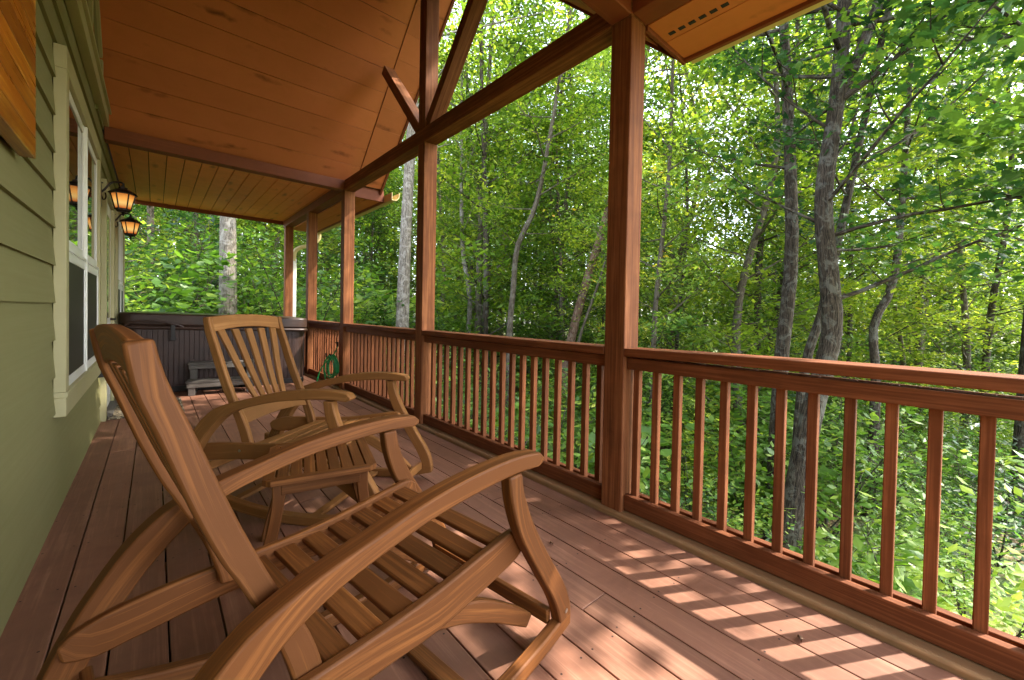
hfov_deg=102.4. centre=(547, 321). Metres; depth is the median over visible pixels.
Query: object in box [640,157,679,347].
slender tree
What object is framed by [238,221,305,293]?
slender tree
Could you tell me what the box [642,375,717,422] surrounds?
understory shrub
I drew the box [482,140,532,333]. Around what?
slender tree
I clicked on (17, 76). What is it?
wooden plaque
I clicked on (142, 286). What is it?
understory shrub
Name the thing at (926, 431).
understory shrub
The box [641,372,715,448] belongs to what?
understory shrub
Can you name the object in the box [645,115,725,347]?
slender tree
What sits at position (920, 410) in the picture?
understory shrub
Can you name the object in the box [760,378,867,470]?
understory shrub
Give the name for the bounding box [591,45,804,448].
slender tree
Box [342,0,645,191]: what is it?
gable truss
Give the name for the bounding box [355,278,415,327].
understory shrub
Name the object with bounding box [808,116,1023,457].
slender tree
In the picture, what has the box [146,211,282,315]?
understory shrub
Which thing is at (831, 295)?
deciduous tree
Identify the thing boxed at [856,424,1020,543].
understory shrub
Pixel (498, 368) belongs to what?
understory shrub
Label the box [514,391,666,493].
understory shrub
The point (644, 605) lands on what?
deck floor
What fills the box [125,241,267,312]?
understory shrub
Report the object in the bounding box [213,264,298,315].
understory shrub
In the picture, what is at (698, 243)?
slender tree
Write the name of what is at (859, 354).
slender tree
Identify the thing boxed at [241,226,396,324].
understory shrub
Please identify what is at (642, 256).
slender tree
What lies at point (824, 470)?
understory shrub
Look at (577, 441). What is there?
understory shrub
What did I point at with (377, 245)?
slender tree
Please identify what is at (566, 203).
slender tree
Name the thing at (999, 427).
understory shrub
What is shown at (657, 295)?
slender tree
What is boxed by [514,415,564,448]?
understory shrub
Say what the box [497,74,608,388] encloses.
slender tree
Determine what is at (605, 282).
slender tree
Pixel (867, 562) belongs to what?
understory shrub
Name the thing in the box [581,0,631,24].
cross beam
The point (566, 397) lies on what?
understory shrub
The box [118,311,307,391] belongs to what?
hot tub
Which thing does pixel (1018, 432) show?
deciduous tree
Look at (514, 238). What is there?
slender tree
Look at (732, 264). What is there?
slender tree
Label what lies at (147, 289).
understory shrub
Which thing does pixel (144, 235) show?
slender tree
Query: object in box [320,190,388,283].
slender tree
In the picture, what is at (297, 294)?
understory shrub
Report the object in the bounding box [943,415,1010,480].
understory shrub
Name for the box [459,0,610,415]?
deciduous tree
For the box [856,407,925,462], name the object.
understory shrub
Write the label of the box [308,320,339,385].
railing section
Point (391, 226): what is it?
slender tree
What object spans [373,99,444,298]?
slender tree
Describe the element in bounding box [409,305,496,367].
understory shrub
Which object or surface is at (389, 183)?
slender tree
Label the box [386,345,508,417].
understory shrub
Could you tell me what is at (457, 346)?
understory shrub
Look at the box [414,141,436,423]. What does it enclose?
porch post
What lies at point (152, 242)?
understory shrub
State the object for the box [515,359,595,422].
understory shrub
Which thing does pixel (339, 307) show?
understory shrub
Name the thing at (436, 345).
understory shrub
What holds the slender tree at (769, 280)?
on the ground
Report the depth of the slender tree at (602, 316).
17.52 m
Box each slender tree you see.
[124,204,249,302]
[124,207,193,300]
[125,204,189,289]
[125,209,204,303]
[126,204,261,281]
[131,207,265,291]
[141,207,203,257]
[144,209,237,281]
[155,217,268,257]
[211,221,283,278]
[237,129,406,303]
[237,219,331,314]
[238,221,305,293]
[253,221,338,310]
[256,217,363,310]
[281,181,402,290]
[295,227,357,305]
[301,168,401,292]
[301,228,358,297]
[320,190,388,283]
[332,176,411,302]
[337,171,416,313]
[354,176,400,301]
[368,63,475,308]
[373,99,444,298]
[376,37,506,317]
[384,84,473,296]
[390,0,599,401]
[390,141,452,299]
[402,1,570,366]
[413,87,491,321]
[435,30,559,359]
[435,56,513,318]
[440,0,659,372]
[446,53,560,335]
[456,127,521,320]
[463,103,545,312]
[477,0,659,343]
[477,51,603,369]
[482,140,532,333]
[489,38,608,371]
[490,85,554,334]
[493,123,579,325]
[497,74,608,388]
[515,119,585,339]
[517,21,666,383]
[521,104,594,321]
[538,35,777,467]
[545,47,674,371]
[557,11,648,339]
[562,15,673,343]
[565,155,602,334]
[568,202,654,373]
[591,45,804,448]
[592,153,671,345]
[604,48,783,387]
[638,101,731,383]
[638,132,693,347]
[639,66,736,346]
[639,195,702,346]
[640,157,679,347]
[640,161,685,347]
[643,0,986,464]
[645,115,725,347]
[672,0,932,430]
[680,0,992,462]
[684,247,730,348]
[686,242,762,364]
[698,16,913,423]
[700,204,782,364]
[703,1,951,412]
[704,105,815,372]
[709,85,809,369]
[713,0,951,431]
[713,15,877,424]
[714,1,999,414]
[728,109,892,361]
[735,152,841,356]
[744,140,854,352]
[804,0,1023,444]
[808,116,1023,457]
[843,101,954,365]
[847,3,1023,455]
[854,39,1022,368]
[861,5,1023,466]
[863,113,1000,365]
[868,137,1023,419]
[903,151,1018,412]
[913,10,1023,373]
[914,8,1023,429]
[922,57,1023,373]
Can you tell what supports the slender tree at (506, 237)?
on the ground
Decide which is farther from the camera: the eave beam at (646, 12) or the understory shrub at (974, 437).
the understory shrub at (974, 437)
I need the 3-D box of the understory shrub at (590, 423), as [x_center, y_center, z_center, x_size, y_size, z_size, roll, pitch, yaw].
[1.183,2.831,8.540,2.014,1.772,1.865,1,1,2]
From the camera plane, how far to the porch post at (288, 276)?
8.34 m
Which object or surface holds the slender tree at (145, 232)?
on the ground
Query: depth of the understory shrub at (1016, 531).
6.51 m
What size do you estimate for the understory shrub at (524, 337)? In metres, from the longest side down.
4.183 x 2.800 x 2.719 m
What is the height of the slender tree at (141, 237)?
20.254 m
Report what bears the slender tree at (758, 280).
on the ground
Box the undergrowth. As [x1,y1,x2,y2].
[414,321,1023,638]
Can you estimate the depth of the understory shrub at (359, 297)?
11.76 m
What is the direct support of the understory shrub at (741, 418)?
on the ground
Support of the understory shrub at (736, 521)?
on the ground
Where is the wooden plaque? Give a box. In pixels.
[0,0,35,158]
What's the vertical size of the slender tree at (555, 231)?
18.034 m
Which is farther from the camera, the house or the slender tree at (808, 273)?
the slender tree at (808, 273)
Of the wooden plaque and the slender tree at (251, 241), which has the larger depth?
the slender tree at (251, 241)
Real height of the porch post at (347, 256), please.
3.409 m
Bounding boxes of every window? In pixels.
[53,42,100,417]
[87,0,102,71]
[115,210,124,324]
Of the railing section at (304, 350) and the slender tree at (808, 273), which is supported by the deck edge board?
the railing section at (304, 350)
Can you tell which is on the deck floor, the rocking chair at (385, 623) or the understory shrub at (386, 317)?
the rocking chair at (385, 623)
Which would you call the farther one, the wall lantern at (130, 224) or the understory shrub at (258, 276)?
the understory shrub at (258, 276)
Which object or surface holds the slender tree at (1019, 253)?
on the ground
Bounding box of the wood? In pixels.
[124,28,1023,395]
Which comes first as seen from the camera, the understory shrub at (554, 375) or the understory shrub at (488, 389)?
the understory shrub at (488, 389)
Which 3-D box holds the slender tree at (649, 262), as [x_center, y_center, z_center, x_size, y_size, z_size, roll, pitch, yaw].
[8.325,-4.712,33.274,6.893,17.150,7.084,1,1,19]
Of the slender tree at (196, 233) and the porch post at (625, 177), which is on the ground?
the slender tree at (196, 233)
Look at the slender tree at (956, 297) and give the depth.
20.57 m
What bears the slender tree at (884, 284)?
on the ground
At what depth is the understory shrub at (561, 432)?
8.88 m
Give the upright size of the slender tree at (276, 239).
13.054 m
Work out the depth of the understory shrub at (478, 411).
7.54 m
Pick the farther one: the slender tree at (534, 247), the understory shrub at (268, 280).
the slender tree at (534, 247)
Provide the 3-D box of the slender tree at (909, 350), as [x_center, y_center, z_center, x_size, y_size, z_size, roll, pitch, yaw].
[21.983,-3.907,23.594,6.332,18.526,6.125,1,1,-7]
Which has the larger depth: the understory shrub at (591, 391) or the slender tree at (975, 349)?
the slender tree at (975, 349)
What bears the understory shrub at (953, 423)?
on the ground
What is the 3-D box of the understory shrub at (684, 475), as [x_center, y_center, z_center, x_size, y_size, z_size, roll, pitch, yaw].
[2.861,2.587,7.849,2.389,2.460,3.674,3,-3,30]
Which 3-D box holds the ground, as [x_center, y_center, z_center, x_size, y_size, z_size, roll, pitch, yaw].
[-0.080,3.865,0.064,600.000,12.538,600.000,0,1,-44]
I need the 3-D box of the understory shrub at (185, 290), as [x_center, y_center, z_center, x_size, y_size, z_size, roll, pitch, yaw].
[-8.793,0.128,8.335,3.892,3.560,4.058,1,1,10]
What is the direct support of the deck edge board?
on the deck joists
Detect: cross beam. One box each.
[104,126,344,191]
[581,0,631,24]
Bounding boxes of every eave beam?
[283,190,340,227]
[633,0,689,24]
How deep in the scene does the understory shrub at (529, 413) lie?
10.01 m
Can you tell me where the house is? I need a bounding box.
[0,0,124,636]
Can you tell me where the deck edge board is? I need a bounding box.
[304,371,1014,679]
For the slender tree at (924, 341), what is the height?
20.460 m
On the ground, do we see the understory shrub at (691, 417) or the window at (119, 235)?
the understory shrub at (691, 417)
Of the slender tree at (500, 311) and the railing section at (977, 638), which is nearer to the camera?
the railing section at (977, 638)
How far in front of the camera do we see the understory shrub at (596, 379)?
15.69 m
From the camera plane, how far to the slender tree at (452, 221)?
25.18 m
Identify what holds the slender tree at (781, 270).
on the ground
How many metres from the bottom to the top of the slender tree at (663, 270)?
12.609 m
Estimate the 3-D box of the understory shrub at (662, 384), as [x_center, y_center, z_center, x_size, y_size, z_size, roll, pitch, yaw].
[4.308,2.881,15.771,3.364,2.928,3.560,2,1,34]
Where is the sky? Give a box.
[128,0,1023,342]
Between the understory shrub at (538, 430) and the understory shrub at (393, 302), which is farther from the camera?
the understory shrub at (393, 302)
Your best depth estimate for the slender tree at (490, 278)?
16.62 m
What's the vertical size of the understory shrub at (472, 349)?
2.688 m
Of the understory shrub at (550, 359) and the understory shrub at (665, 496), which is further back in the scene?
the understory shrub at (550, 359)
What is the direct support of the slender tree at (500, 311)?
on the ground
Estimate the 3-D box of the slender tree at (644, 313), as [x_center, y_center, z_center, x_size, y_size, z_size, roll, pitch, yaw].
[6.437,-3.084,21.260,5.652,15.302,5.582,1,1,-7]
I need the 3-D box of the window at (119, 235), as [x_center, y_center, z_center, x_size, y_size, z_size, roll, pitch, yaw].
[-6.050,-0.581,5.799,0.063,1.910,1.670,0,1,-44]
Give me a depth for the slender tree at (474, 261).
18.34 m
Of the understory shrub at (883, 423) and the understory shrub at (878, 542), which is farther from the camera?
the understory shrub at (883, 423)
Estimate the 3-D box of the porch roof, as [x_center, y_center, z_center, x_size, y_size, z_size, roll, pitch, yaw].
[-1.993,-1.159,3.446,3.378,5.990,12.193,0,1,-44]
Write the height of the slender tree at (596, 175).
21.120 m
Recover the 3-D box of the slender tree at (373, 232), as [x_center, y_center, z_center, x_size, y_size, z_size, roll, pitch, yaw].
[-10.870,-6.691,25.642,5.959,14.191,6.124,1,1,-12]
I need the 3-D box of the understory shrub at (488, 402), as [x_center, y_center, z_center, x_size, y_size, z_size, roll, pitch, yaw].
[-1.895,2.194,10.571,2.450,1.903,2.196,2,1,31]
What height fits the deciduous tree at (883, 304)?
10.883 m
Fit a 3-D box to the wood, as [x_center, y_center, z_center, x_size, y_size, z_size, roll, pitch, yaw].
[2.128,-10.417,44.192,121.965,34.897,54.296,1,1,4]
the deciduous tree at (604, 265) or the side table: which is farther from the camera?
the deciduous tree at (604, 265)
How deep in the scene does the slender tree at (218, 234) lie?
21.32 m
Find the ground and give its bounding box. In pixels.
[170,291,1023,637]
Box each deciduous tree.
[218,216,236,313]
[395,0,578,371]
[415,23,520,372]
[436,0,553,388]
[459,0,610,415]
[538,111,702,341]
[552,46,674,420]
[644,0,1015,540]
[646,0,1023,551]
[693,0,1023,443]
[764,0,1023,518]
[841,0,1023,216]
[856,3,1023,528]
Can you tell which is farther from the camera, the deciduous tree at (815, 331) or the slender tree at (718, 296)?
the slender tree at (718, 296)
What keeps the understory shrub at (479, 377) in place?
on the ground
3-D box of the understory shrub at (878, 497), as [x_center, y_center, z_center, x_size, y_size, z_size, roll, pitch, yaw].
[5.070,2.456,7.793,3.346,3.081,3.288,1,1,12]
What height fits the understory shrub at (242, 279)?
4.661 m
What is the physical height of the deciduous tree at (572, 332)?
18.092 m
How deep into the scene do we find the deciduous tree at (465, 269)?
15.36 m
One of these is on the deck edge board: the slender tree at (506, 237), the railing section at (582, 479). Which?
the railing section at (582, 479)
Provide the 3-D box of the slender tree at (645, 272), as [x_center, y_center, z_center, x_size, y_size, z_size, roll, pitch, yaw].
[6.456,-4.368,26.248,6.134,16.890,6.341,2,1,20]
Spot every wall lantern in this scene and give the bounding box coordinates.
[101,181,137,215]
[115,213,141,238]
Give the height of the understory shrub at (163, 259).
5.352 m
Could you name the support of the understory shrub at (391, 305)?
on the ground
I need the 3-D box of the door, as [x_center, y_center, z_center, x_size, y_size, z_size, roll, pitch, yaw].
[-4.708,-0.215,4.417,0.090,2.360,1.180,0,1,-44]
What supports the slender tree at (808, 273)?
on the ground
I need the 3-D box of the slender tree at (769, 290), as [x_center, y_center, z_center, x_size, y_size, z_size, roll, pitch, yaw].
[10.301,-4.327,18.368,6.395,18.427,6.222,1,1,-20]
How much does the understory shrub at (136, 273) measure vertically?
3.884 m
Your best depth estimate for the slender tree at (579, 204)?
26.89 m
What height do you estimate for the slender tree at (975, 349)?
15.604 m
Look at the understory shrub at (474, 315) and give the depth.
18.22 m
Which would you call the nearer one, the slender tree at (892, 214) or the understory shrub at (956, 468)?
the understory shrub at (956, 468)
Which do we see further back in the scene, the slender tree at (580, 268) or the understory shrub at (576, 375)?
the slender tree at (580, 268)
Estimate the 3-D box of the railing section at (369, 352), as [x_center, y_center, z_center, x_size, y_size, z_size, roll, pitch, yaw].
[-2.051,0.519,5.004,0.150,0.926,2.197,0,1,-44]
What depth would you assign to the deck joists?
2.47 m
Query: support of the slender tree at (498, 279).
on the ground
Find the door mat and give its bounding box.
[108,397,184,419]
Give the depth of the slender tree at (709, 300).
30.76 m
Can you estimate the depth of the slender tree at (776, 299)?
15.37 m
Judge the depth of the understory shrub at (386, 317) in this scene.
10.96 m
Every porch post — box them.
[283,226,293,316]
[305,212,317,373]
[339,190,354,388]
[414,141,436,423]
[601,15,644,511]
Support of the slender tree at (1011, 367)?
on the ground
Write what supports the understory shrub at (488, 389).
on the ground
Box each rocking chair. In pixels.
[36,324,570,679]
[193,314,432,525]
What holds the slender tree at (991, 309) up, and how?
on the ground
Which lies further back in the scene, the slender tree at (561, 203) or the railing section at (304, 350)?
the slender tree at (561, 203)
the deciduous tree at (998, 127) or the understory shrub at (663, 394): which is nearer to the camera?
the deciduous tree at (998, 127)
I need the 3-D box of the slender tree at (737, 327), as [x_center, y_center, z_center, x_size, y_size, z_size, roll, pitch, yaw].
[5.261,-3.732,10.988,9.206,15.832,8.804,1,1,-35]
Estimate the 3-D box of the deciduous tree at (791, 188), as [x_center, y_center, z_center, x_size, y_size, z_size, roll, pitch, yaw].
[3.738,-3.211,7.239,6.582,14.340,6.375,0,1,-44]
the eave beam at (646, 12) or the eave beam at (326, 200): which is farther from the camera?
the eave beam at (326, 200)
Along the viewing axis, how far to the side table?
1.80 m
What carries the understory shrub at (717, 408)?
on the ground
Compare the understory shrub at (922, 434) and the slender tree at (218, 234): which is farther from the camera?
the slender tree at (218, 234)
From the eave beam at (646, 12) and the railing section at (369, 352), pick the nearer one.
the eave beam at (646, 12)
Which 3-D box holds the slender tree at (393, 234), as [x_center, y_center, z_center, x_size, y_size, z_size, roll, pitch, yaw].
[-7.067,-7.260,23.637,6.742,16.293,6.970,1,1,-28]
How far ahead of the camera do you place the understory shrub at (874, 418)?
6.91 m
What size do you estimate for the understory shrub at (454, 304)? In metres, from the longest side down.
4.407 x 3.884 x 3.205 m
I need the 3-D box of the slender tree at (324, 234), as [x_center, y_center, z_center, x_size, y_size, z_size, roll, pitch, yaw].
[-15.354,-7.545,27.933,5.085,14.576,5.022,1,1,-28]
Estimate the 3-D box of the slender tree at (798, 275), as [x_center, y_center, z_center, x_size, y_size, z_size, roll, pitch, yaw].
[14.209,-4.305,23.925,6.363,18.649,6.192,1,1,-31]
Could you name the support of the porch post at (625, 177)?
on the deck edge board
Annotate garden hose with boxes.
[316,342,338,381]
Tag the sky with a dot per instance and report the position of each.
(664, 116)
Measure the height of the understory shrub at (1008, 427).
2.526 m
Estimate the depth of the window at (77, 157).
2.48 m
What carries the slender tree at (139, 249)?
on the ground
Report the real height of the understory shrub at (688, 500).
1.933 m
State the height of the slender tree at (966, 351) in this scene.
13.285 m
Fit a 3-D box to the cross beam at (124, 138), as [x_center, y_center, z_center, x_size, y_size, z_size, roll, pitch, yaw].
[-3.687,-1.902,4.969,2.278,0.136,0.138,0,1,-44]
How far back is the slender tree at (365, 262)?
23.78 m
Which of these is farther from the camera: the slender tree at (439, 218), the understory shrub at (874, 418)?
the slender tree at (439, 218)
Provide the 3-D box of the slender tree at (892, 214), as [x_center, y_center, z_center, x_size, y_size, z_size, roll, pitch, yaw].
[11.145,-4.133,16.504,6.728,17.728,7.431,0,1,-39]
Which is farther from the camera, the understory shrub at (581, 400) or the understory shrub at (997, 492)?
the understory shrub at (581, 400)
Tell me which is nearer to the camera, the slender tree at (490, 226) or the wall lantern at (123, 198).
the wall lantern at (123, 198)
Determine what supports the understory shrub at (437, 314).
on the ground
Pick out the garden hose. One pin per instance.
(333, 358)
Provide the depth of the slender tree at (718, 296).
29.52 m
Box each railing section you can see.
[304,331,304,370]
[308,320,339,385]
[343,323,414,415]
[422,330,604,499]
[624,347,1023,679]
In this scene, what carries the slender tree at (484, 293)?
on the ground
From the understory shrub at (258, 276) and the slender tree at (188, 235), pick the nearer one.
the understory shrub at (258, 276)
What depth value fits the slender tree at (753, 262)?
22.09 m
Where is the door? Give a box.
[99,178,116,421]
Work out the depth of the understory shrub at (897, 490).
7.71 m
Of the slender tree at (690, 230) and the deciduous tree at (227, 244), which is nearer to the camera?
the deciduous tree at (227, 244)
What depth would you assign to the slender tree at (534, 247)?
26.08 m
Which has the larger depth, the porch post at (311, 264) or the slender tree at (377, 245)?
the slender tree at (377, 245)
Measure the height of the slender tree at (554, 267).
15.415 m
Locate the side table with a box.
[261,437,376,544]
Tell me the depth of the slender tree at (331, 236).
17.72 m
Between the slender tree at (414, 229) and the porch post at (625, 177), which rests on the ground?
the slender tree at (414, 229)
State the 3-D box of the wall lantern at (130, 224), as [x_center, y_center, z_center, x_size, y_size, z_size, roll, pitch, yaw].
[-5.190,-1.180,5.070,0.263,0.319,0.177,0,1,-44]
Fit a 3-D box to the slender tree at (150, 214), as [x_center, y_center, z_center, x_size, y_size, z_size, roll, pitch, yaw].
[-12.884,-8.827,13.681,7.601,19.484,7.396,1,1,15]
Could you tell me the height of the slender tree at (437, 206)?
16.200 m
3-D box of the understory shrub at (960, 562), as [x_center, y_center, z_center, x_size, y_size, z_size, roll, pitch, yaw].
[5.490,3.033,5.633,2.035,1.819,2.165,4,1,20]
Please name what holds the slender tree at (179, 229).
on the ground
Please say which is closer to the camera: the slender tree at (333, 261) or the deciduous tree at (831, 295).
the deciduous tree at (831, 295)
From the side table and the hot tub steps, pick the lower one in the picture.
the side table
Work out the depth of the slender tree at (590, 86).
19.39 m
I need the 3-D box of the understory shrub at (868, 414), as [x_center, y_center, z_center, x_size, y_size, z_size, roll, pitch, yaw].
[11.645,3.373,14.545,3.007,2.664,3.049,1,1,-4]
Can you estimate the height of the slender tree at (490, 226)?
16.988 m
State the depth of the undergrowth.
6.33 m
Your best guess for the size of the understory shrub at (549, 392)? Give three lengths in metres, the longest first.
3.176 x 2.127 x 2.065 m
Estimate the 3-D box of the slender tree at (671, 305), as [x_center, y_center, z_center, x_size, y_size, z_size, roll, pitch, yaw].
[5.636,-5.409,16.367,7.382,19.791,8.524,1,1,-34]
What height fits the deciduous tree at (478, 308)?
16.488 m
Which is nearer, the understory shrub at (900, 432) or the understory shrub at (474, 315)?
the understory shrub at (900, 432)
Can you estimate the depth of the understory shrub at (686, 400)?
14.67 m
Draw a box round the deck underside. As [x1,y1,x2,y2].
[106,485,225,675]
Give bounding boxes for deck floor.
[0,375,964,679]
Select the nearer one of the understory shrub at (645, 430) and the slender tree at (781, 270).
the understory shrub at (645, 430)
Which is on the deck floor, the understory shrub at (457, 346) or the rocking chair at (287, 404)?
the rocking chair at (287, 404)
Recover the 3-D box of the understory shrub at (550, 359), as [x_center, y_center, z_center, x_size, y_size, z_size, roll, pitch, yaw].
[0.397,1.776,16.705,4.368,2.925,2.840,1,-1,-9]
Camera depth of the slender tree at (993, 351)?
22.85 m
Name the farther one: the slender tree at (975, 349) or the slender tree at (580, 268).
the slender tree at (580, 268)
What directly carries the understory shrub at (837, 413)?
on the ground
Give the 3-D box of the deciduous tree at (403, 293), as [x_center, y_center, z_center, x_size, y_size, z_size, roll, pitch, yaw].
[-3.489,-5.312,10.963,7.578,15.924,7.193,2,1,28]
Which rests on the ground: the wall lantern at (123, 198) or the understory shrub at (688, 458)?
the understory shrub at (688, 458)
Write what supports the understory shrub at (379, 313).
on the ground
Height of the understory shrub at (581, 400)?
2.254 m
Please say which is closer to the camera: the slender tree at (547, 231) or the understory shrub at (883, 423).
the understory shrub at (883, 423)
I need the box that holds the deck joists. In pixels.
[124,443,217,597]
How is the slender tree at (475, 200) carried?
on the ground
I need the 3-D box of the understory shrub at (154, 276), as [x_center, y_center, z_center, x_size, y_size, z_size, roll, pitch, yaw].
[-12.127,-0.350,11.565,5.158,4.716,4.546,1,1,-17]
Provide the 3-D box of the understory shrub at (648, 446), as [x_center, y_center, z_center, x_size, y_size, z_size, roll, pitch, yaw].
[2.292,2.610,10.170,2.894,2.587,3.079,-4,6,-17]
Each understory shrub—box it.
[125,207,255,312]
[125,217,191,311]
[125,227,190,311]
[125,233,277,313]
[125,235,214,310]
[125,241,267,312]
[125,248,255,313]
[125,260,177,308]
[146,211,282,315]
[152,282,339,317]
[157,211,319,315]
[196,235,305,316]
[199,216,395,321]
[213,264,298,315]
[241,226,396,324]
[244,263,394,324]
[296,270,454,370]
[299,287,415,369]
[305,288,381,322]
[353,302,395,326]
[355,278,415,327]
[386,306,454,387]
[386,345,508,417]
[390,300,467,362]
[399,350,539,437]
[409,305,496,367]
[409,312,488,386]
[410,302,474,330]
[411,281,465,330]
[434,318,506,381]
[435,359,595,465]
[435,401,694,492]
[436,301,506,353]
[442,369,527,428]
[442,397,498,430]
[456,356,499,400]
[486,371,689,469]
[489,351,515,380]
[496,325,547,380]
[496,355,540,387]
[497,388,580,444]
[507,371,566,427]
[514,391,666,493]
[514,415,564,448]
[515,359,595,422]
[515,377,589,431]
[517,330,603,379]
[519,363,596,400]
[526,357,595,387]
[527,372,591,418]
[536,416,595,466]
[537,380,642,468]
[550,376,595,427]
[562,411,659,478]
[576,365,663,406]
[589,460,815,547]
[640,382,690,463]
[640,441,744,521]
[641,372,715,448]
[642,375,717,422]
[642,376,692,429]
[643,414,765,501]
[645,394,768,514]
[662,386,760,464]
[663,377,718,435]
[671,365,770,441]
[680,463,829,560]
[681,414,856,533]
[682,381,865,488]
[710,375,970,528]
[712,398,942,542]
[732,383,865,480]
[743,471,964,593]
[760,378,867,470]
[762,398,976,505]
[762,449,1023,638]
[818,434,960,530]
[822,381,969,470]
[829,403,968,496]
[839,397,927,435]
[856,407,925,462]
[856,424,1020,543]
[863,409,970,456]
[863,414,978,476]
[865,463,1023,624]
[886,380,976,459]
[904,391,1013,460]
[912,415,1023,573]
[912,429,1023,513]
[923,411,1010,449]
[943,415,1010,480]
[944,416,1010,467]
[949,425,1023,530]
[997,394,1013,453]
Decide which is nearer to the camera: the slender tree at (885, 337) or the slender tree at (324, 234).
the slender tree at (885, 337)
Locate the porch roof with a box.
[99,0,834,316]
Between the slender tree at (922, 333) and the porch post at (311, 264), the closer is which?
the porch post at (311, 264)
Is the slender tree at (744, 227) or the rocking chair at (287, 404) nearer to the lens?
the rocking chair at (287, 404)
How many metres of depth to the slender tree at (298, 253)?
24.39 m
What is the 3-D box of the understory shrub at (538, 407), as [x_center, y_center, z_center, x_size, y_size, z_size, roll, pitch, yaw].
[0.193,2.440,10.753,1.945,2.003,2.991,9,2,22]
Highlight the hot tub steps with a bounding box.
[185,359,254,395]
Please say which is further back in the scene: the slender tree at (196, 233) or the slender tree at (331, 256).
the slender tree at (331, 256)
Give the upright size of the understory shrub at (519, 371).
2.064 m
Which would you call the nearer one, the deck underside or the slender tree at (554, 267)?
the deck underside
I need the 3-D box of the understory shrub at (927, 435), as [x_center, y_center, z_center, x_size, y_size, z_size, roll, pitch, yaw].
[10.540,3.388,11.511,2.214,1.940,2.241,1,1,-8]

